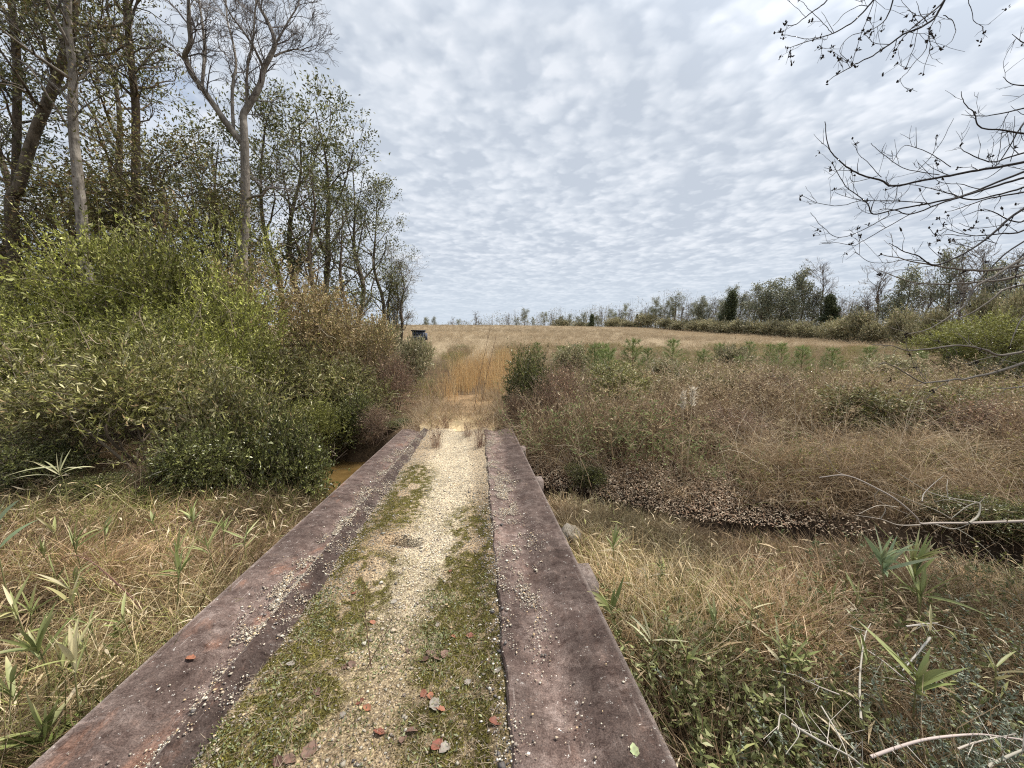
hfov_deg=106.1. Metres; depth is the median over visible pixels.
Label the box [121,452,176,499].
twiggy shrub
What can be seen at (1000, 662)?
cane plant
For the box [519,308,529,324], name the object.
pine tree
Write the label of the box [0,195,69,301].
evergreen tree
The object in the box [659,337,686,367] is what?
pine sapling
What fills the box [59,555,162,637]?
bramble stem
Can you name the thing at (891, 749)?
dead stick
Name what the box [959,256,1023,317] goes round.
evergreen tree
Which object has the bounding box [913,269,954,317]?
bare tree
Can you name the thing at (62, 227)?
evergreen tree
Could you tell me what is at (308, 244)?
sparse tree
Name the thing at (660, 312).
pine tree
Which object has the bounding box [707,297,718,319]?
bare tree
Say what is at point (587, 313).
wood
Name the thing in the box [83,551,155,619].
bramble stem
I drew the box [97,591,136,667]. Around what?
cane plant
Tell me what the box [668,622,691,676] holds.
cane plant
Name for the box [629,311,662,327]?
field shrub
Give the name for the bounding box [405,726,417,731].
fallen leaf
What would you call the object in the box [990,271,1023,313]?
evergreen tree
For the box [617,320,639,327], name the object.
field shrub
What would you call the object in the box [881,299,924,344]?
field shrub
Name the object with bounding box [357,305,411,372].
field shrub
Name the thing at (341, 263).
sparse tree
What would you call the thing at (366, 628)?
twig
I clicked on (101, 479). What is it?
leafy shrub
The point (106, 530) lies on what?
cane plant
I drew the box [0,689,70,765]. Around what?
cane plant
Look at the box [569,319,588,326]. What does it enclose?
field shrub
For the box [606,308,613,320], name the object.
pine tree
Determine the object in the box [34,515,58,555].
cane plant
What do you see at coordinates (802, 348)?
pine sapling
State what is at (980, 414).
twiggy shrub
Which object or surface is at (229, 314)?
vine
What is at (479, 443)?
weed tuft
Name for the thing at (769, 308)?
evergreen tree
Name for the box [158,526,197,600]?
cane plant
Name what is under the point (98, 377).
leafy shrub
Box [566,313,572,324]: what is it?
pine tree
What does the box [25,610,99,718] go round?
cane plant
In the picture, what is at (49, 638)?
cane plant
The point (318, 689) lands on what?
fallen leaf
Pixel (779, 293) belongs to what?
evergreen tree
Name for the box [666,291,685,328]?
pine tree
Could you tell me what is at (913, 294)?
evergreen tree
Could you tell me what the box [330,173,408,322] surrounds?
evergreen tree
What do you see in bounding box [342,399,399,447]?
twiggy shrub
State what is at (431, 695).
fallen leaf
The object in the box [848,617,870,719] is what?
dead stick
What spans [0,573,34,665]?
cane plant
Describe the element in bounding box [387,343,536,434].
broom sedge
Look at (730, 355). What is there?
field shrub
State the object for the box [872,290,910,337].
evergreen tree
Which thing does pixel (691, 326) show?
field shrub
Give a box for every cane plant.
[0,499,38,632]
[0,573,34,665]
[0,600,97,709]
[0,653,40,759]
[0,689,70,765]
[6,584,66,635]
[7,451,90,518]
[15,612,61,681]
[21,554,65,615]
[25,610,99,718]
[27,533,50,566]
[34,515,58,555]
[35,564,87,656]
[45,631,93,702]
[56,618,89,684]
[64,607,96,662]
[66,516,105,589]
[71,565,100,607]
[72,560,98,618]
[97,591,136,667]
[102,515,113,562]
[144,509,161,557]
[147,537,196,611]
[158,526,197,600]
[159,498,203,558]
[183,516,225,581]
[203,513,231,557]
[221,521,261,569]
[587,577,623,649]
[606,523,628,586]
[629,604,687,673]
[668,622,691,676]
[674,633,704,695]
[706,596,716,649]
[737,589,770,678]
[762,635,810,670]
[769,617,798,663]
[771,631,820,693]
[782,630,811,702]
[817,580,843,620]
[844,570,889,635]
[848,632,899,685]
[858,621,966,733]
[864,527,940,642]
[875,523,947,642]
[890,561,985,645]
[913,604,931,665]
[980,637,1023,730]
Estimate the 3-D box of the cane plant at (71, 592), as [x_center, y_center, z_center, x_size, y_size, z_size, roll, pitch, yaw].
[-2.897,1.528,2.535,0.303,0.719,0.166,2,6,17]
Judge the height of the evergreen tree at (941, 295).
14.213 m
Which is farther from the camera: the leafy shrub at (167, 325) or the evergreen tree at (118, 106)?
the evergreen tree at (118, 106)
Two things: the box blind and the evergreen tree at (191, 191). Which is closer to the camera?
the evergreen tree at (191, 191)
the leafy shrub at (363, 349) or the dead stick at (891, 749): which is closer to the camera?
the dead stick at (891, 749)
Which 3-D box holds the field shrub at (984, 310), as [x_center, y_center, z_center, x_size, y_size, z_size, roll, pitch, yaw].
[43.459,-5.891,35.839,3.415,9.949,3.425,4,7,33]
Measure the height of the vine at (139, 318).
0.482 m
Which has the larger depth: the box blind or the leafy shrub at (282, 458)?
the box blind
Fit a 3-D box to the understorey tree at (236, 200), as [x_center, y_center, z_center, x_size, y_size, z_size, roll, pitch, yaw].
[-13.965,-4.742,18.383,6.568,10.032,6.920,-2,6,-21]
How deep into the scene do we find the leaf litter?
6.27 m
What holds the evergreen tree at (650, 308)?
on the ground at (360, 453)
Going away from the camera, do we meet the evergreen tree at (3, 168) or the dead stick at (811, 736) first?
the dead stick at (811, 736)
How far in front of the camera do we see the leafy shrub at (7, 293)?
9.04 m
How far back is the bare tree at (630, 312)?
138.43 m
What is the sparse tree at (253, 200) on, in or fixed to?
on the ground at (360, 453)
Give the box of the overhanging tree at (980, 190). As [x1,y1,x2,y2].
[773,0,1023,399]
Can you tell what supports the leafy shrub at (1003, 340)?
on the ground at (360, 453)
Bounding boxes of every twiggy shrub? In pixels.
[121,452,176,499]
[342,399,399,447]
[346,332,430,416]
[498,387,540,427]
[518,339,604,427]
[602,393,697,444]
[664,391,790,450]
[722,350,821,421]
[903,384,1023,451]
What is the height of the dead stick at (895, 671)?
0.228 m
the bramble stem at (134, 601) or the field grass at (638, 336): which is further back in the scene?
the field grass at (638, 336)
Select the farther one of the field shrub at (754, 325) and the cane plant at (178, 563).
the field shrub at (754, 325)
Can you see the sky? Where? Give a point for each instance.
(570, 155)
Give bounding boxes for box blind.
[411,330,427,344]
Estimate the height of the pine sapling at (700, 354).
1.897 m
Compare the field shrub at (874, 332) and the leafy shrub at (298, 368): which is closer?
the leafy shrub at (298, 368)
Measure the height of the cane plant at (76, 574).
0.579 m
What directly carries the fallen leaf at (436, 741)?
on the gravel bed
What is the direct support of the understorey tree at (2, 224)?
on the ground at (360, 453)
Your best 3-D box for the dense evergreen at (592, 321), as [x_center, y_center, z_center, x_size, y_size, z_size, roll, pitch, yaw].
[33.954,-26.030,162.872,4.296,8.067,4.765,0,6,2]
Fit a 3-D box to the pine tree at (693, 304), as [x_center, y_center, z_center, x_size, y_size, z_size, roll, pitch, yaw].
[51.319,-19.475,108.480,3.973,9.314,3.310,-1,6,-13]
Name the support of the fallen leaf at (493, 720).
on the gravel bed
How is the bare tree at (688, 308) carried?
on the ground at (360, 453)
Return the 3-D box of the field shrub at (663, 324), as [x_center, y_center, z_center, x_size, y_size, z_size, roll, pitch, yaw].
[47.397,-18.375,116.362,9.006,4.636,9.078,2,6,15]
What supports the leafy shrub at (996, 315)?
on the ground at (360, 453)
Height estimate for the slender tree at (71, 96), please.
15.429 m
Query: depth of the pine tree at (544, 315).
202.22 m
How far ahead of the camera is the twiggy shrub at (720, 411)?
8.02 m
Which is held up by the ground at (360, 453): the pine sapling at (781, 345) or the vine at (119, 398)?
the pine sapling at (781, 345)
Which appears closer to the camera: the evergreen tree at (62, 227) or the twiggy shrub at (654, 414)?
the twiggy shrub at (654, 414)
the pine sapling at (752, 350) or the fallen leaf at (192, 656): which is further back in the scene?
the pine sapling at (752, 350)
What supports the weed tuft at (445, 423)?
on the gravel bed
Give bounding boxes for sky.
[0,0,1023,327]
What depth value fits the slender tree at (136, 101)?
15.75 m
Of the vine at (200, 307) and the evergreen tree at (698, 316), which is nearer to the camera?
the vine at (200, 307)
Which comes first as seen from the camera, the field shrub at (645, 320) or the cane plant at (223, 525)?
the cane plant at (223, 525)
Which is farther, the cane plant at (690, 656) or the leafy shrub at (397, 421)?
the leafy shrub at (397, 421)
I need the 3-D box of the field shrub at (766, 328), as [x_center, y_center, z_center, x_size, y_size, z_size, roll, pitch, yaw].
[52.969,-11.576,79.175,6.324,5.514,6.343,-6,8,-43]
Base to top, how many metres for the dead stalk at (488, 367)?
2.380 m
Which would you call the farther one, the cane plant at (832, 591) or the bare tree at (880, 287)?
the bare tree at (880, 287)
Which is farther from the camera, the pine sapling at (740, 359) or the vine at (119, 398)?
the pine sapling at (740, 359)
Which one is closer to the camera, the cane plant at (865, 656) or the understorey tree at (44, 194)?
the cane plant at (865, 656)
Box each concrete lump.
[561,523,581,545]
[632,568,651,585]
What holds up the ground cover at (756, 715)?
on the ground at (360, 453)
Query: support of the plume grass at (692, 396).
on the ground at (360, 453)
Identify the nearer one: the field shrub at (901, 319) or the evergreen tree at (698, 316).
the field shrub at (901, 319)
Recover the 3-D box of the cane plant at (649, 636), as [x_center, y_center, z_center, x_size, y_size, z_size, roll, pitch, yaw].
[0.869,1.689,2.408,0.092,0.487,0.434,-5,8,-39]
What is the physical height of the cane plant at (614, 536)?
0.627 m
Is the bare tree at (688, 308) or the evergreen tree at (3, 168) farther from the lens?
the bare tree at (688, 308)
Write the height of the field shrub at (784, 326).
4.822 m
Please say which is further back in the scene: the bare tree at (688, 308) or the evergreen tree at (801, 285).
the bare tree at (688, 308)
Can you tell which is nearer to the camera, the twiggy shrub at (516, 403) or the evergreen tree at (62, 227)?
the twiggy shrub at (516, 403)
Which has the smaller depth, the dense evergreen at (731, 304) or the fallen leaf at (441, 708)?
the fallen leaf at (441, 708)
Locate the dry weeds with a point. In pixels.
(595, 418)
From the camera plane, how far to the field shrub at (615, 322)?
140.86 m
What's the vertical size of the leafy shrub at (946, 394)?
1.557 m
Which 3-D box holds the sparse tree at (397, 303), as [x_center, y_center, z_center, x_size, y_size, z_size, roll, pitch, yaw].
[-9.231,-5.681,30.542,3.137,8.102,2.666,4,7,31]
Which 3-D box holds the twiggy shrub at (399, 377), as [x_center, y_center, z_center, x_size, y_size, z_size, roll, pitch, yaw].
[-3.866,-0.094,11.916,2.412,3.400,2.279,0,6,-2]
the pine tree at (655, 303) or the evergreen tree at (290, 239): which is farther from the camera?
the pine tree at (655, 303)
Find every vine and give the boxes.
[2,320,56,337]
[38,293,89,348]
[43,364,76,375]
[82,332,126,347]
[94,382,152,413]
[132,305,151,333]
[191,281,203,325]
[213,293,239,336]
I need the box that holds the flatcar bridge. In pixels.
[28,428,677,767]
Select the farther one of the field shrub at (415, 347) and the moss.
the field shrub at (415, 347)
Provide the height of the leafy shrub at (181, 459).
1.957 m
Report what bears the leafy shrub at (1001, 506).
on the ground at (360, 453)
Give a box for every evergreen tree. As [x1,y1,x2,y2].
[0,49,83,339]
[0,178,150,292]
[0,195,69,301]
[2,0,198,255]
[48,106,191,274]
[113,129,267,273]
[154,102,284,282]
[174,74,321,356]
[212,62,359,306]
[242,64,389,310]
[292,118,403,358]
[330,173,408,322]
[365,245,417,332]
[422,316,429,324]
[594,314,602,326]
[645,306,657,318]
[663,301,676,328]
[691,302,708,320]
[692,295,710,319]
[715,300,726,320]
[737,290,752,321]
[740,278,781,322]
[748,289,781,321]
[754,276,806,333]
[773,291,805,322]
[783,265,819,336]
[798,288,825,326]
[848,304,864,337]
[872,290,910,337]
[878,263,939,321]
[922,241,975,321]
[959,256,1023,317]
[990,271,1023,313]
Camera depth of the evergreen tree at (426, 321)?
286.03 m
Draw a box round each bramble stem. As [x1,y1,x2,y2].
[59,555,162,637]
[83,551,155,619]
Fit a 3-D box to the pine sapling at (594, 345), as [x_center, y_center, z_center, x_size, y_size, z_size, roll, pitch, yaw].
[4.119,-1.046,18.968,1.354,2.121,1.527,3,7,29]
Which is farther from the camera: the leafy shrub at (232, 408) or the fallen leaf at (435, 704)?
the leafy shrub at (232, 408)
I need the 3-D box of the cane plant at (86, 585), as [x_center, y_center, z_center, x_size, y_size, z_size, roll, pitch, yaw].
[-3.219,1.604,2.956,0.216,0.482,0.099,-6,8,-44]
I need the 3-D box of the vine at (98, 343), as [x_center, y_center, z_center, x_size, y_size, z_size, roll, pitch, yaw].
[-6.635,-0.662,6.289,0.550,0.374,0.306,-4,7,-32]
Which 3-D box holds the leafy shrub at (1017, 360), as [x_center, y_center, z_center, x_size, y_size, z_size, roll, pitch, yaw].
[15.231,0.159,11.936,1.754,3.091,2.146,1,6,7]
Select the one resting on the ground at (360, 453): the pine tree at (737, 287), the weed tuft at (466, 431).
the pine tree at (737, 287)
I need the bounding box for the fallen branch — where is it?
[819,452,1023,569]
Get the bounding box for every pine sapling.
[531,342,544,360]
[581,341,604,370]
[589,341,614,372]
[590,346,619,376]
[619,337,648,372]
[639,347,656,365]
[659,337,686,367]
[687,348,713,372]
[709,343,724,363]
[731,354,750,370]
[742,340,761,362]
[760,343,777,363]
[770,341,793,367]
[788,344,816,372]
[817,346,846,372]
[855,346,882,369]
[911,350,933,369]
[938,346,966,371]
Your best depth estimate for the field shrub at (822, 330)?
65.34 m
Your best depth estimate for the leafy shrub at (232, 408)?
6.19 m
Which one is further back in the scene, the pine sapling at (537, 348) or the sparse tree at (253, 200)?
the pine sapling at (537, 348)
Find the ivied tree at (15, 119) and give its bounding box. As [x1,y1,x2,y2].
[0,0,87,309]
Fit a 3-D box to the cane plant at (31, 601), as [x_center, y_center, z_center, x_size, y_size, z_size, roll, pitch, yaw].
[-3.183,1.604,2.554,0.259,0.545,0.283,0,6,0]
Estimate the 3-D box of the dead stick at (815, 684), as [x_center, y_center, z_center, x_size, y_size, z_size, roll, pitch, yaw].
[1.529,1.557,2.003,0.296,0.098,0.097,3,7,24]
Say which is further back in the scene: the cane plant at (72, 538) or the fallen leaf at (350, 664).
the cane plant at (72, 538)
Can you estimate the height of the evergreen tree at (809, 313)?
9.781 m
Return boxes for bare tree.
[125,0,341,375]
[625,307,635,321]
[676,299,688,319]
[684,303,691,320]
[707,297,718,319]
[736,293,746,318]
[744,291,757,318]
[800,258,842,323]
[837,296,848,338]
[838,299,859,318]
[852,259,902,323]
[855,288,877,314]
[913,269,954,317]
[938,237,1014,312]
[941,258,988,325]
[983,248,1023,308]
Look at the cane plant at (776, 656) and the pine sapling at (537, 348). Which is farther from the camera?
the pine sapling at (537, 348)
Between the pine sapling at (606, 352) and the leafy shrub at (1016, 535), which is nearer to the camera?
the leafy shrub at (1016, 535)
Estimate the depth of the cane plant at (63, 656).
2.13 m
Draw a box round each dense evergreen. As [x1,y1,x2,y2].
[587,313,594,326]
[718,288,741,332]
[813,292,841,328]
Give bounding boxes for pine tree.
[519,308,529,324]
[540,312,549,324]
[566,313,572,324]
[580,312,586,322]
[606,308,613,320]
[621,302,630,318]
[650,296,661,326]
[656,305,664,317]
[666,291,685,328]
[688,299,699,317]
[704,303,712,318]
[715,296,727,313]
[725,284,741,310]
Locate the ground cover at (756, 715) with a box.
[0,523,1023,767]
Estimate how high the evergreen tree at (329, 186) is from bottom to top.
18.340 m
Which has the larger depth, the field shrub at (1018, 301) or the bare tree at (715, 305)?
the bare tree at (715, 305)
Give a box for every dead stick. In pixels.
[764,686,799,753]
[773,670,839,694]
[791,701,863,767]
[821,700,864,767]
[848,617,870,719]
[867,650,936,710]
[869,733,1022,767]
[902,628,939,670]
[906,623,963,637]
[951,734,1023,767]
[957,714,1019,767]
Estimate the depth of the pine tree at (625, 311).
142.67 m
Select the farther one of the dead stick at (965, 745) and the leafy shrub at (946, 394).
the leafy shrub at (946, 394)
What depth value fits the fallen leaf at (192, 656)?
2.10 m
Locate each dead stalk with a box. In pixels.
[473,324,491,414]
[480,334,496,409]
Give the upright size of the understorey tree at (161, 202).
11.414 m
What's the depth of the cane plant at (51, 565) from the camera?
2.95 m
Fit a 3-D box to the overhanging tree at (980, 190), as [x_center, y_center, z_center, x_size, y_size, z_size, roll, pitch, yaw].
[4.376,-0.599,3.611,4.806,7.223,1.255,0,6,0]
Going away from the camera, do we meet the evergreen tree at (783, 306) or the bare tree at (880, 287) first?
the bare tree at (880, 287)
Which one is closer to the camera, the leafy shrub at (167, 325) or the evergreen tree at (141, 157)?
the leafy shrub at (167, 325)
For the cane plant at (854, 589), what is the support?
on the ground at (360, 453)
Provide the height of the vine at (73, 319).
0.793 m
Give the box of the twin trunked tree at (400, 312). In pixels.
[369,243,429,347]
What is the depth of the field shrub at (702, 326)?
96.07 m
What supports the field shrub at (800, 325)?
on the ground at (360, 453)
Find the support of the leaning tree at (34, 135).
on the ground at (360, 453)
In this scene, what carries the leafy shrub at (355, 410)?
on the ground at (360, 453)
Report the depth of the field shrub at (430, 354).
21.71 m
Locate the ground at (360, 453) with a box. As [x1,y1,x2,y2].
[0,325,1023,767]
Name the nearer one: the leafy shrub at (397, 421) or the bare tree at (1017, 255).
the leafy shrub at (397, 421)
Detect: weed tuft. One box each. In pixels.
[429,423,444,449]
[439,417,451,429]
[456,422,474,436]
[471,419,491,448]
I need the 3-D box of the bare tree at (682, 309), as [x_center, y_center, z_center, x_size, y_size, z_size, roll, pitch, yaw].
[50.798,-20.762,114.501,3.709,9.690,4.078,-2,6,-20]
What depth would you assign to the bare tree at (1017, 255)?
39.01 m
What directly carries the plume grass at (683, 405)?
on the ground at (360, 453)
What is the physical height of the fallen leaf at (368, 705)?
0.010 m
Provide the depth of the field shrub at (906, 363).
15.94 m
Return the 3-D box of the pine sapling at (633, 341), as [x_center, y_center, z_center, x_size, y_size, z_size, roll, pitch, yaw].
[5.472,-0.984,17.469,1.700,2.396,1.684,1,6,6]
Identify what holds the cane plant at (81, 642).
on the ground at (360, 453)
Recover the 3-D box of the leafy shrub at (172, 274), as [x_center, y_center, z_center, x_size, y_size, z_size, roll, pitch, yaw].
[-8.729,-1.729,10.196,4.954,6.547,5.070,4,7,36]
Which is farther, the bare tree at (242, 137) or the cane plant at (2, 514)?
the bare tree at (242, 137)
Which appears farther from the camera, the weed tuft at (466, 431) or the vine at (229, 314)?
the weed tuft at (466, 431)
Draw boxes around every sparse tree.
[200,146,295,308]
[251,102,377,307]
[305,180,381,349]
[384,266,413,333]
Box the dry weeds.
[405,338,1023,521]
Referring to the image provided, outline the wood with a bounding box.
[418,285,969,338]
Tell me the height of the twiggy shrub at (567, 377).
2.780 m
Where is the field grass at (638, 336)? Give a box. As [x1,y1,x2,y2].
[394,324,1023,355]
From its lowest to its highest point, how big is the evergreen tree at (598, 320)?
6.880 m
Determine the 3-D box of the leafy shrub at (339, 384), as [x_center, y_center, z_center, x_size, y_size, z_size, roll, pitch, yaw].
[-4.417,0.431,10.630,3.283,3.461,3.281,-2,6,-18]
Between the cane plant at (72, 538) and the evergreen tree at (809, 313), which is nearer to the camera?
the cane plant at (72, 538)
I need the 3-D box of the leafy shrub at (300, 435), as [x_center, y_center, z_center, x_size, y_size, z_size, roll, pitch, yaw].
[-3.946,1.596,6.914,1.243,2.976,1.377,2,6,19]
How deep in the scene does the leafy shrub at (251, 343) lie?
9.21 m
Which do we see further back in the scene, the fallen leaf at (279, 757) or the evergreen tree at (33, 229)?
the evergreen tree at (33, 229)
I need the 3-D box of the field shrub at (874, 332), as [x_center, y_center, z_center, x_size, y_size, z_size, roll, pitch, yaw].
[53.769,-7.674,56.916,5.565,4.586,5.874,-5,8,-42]
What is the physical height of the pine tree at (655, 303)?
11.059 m
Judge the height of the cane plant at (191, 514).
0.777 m
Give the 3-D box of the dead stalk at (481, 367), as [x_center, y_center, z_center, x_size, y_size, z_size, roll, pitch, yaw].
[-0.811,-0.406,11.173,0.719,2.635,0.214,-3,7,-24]
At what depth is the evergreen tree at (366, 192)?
25.64 m
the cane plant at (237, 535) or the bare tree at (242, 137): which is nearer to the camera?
the cane plant at (237, 535)
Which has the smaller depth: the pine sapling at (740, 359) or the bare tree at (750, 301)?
the pine sapling at (740, 359)
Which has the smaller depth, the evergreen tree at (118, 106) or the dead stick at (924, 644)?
the dead stick at (924, 644)
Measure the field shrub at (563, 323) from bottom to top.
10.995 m
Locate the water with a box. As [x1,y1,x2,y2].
[267,458,859,557]
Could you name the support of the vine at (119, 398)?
attached to the leafy shrub at (98, 377)
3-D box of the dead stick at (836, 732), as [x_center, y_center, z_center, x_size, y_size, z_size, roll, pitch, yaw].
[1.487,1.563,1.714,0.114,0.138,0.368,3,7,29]
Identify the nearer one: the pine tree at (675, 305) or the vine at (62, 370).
the vine at (62, 370)
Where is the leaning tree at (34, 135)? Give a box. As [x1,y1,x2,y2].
[0,0,166,305]
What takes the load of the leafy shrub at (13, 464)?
on the ground at (360, 453)
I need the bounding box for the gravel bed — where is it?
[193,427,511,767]
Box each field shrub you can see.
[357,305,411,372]
[385,323,433,387]
[410,332,438,373]
[548,338,593,373]
[549,314,572,325]
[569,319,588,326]
[602,316,628,326]
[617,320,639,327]
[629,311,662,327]
[637,353,690,382]
[653,316,675,328]
[666,315,692,330]
[682,317,707,331]
[695,318,718,332]
[706,315,731,333]
[707,336,761,370]
[722,318,751,334]
[739,319,764,334]
[756,316,786,336]
[771,316,801,337]
[783,317,817,337]
[799,324,825,339]
[815,316,850,340]
[824,314,858,341]
[835,298,887,342]
[847,351,937,380]
[856,316,897,343]
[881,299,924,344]
[891,311,926,345]
[912,298,961,346]
[957,268,1017,337]
[997,273,1023,357]
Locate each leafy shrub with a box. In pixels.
[0,180,213,426]
[0,260,123,435]
[0,290,153,444]
[0,291,108,446]
[0,312,261,470]
[0,344,149,470]
[0,420,113,500]
[32,178,291,416]
[33,466,144,505]
[62,292,250,438]
[97,318,331,500]
[116,409,261,508]
[124,233,299,431]
[135,318,260,436]
[183,229,359,412]
[183,358,352,508]
[247,321,368,439]
[256,390,333,507]
[257,257,387,382]
[281,337,411,439]
[287,391,365,464]
[302,289,413,404]
[317,386,386,452]
[383,415,417,430]
[494,338,563,419]
[555,357,671,411]
[562,453,609,491]
[635,359,756,418]
[757,370,936,442]
[825,381,1023,440]
[880,481,1023,544]
[888,317,1009,369]
[888,432,1023,473]
[929,302,1023,370]
[958,341,1023,394]
[964,488,1023,544]
[980,302,1011,340]
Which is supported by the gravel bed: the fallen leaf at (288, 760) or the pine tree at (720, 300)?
the fallen leaf at (288, 760)
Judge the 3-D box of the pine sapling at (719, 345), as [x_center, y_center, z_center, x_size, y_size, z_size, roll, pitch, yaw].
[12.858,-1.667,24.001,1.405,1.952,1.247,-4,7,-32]
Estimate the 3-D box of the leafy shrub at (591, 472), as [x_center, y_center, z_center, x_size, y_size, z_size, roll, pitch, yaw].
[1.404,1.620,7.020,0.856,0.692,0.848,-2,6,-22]
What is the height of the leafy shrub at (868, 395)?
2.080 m
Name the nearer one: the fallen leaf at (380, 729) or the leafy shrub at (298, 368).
the fallen leaf at (380, 729)
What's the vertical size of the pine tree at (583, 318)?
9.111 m
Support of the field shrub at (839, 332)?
on the ground at (360, 453)
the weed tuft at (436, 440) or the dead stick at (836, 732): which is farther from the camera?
the weed tuft at (436, 440)
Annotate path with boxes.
[420,394,498,430]
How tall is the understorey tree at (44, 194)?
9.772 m
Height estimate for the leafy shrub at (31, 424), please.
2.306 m
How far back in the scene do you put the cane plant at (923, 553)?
2.83 m
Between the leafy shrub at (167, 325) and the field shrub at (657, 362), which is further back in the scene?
the field shrub at (657, 362)
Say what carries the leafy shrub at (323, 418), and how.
on the ground at (360, 453)
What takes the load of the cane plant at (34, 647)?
on the ground at (360, 453)
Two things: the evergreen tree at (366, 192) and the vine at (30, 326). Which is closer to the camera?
the vine at (30, 326)
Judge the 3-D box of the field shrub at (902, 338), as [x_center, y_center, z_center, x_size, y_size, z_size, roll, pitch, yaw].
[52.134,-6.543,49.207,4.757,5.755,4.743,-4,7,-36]
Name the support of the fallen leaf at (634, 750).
on the flatcar bridge
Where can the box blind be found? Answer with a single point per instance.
(417, 333)
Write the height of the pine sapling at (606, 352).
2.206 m
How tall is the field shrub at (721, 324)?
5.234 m
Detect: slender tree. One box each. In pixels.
[0,0,152,304]
[52,0,211,246]
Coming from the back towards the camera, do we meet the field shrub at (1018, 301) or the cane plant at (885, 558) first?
the field shrub at (1018, 301)
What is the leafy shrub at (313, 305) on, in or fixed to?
on the ground at (360, 453)
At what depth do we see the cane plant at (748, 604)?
2.47 m
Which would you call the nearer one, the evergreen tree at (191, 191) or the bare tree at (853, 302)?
the evergreen tree at (191, 191)
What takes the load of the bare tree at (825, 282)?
on the ground at (360, 453)
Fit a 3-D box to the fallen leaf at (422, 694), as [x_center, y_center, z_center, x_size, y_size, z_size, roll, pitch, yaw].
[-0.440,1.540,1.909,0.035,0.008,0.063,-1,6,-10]
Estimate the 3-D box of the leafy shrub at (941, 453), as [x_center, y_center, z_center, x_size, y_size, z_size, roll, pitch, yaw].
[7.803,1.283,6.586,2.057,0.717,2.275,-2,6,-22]
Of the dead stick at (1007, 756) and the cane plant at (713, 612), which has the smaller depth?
the dead stick at (1007, 756)
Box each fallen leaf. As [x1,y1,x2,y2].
[186,654,196,658]
[269,754,282,766]
[280,753,295,763]
[301,740,317,765]
[313,687,320,694]
[348,659,355,667]
[363,703,370,710]
[373,727,386,734]
[399,735,406,745]
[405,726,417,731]
[420,688,426,699]
[427,690,433,698]
[429,694,439,709]
[431,738,442,749]
[434,705,444,710]
[439,741,449,752]
[441,647,447,657]
[489,715,501,724]
[630,743,638,756]
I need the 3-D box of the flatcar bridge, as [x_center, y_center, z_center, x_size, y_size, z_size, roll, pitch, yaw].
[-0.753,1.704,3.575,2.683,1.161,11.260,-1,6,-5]
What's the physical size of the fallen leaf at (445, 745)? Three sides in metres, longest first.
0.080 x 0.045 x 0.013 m
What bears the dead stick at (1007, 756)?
on the ground cover at (756, 715)
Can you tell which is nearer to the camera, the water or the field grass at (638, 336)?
the water
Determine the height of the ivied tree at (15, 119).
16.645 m
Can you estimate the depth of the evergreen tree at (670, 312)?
117.83 m
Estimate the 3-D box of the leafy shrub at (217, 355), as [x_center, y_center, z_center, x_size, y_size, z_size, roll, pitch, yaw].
[-6.790,0.039,8.391,2.497,2.958,2.511,-2,6,-18]
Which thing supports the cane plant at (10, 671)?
on the ground at (360, 453)
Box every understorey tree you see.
[0,147,212,299]
[0,150,155,312]
[0,154,145,306]
[11,90,281,311]
[134,162,288,333]
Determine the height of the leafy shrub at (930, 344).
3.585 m
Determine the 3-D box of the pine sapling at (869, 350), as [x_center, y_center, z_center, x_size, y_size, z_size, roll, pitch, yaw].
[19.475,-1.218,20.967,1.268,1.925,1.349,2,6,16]
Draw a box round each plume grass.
[664,390,704,478]
[673,385,709,477]
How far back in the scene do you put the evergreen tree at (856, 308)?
64.69 m
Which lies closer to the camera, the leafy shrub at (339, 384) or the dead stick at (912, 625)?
the dead stick at (912, 625)
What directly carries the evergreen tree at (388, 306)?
on the ground at (360, 453)
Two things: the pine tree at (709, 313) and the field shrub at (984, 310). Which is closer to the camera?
the field shrub at (984, 310)
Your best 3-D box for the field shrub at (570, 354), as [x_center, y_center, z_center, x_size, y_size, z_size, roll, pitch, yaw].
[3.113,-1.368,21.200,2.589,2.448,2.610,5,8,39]
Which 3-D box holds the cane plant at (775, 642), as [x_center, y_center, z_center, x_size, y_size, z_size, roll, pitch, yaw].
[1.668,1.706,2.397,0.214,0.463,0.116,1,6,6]
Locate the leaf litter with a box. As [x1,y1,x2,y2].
[0,438,1023,767]
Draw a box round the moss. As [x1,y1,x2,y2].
[193,462,509,767]
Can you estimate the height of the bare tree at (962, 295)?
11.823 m
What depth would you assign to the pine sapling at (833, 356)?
18.98 m
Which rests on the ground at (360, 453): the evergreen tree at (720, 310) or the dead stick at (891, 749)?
the evergreen tree at (720, 310)
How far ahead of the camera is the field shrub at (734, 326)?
86.30 m
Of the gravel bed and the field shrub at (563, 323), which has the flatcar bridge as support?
the gravel bed
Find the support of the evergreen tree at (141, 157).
on the ground at (360, 453)

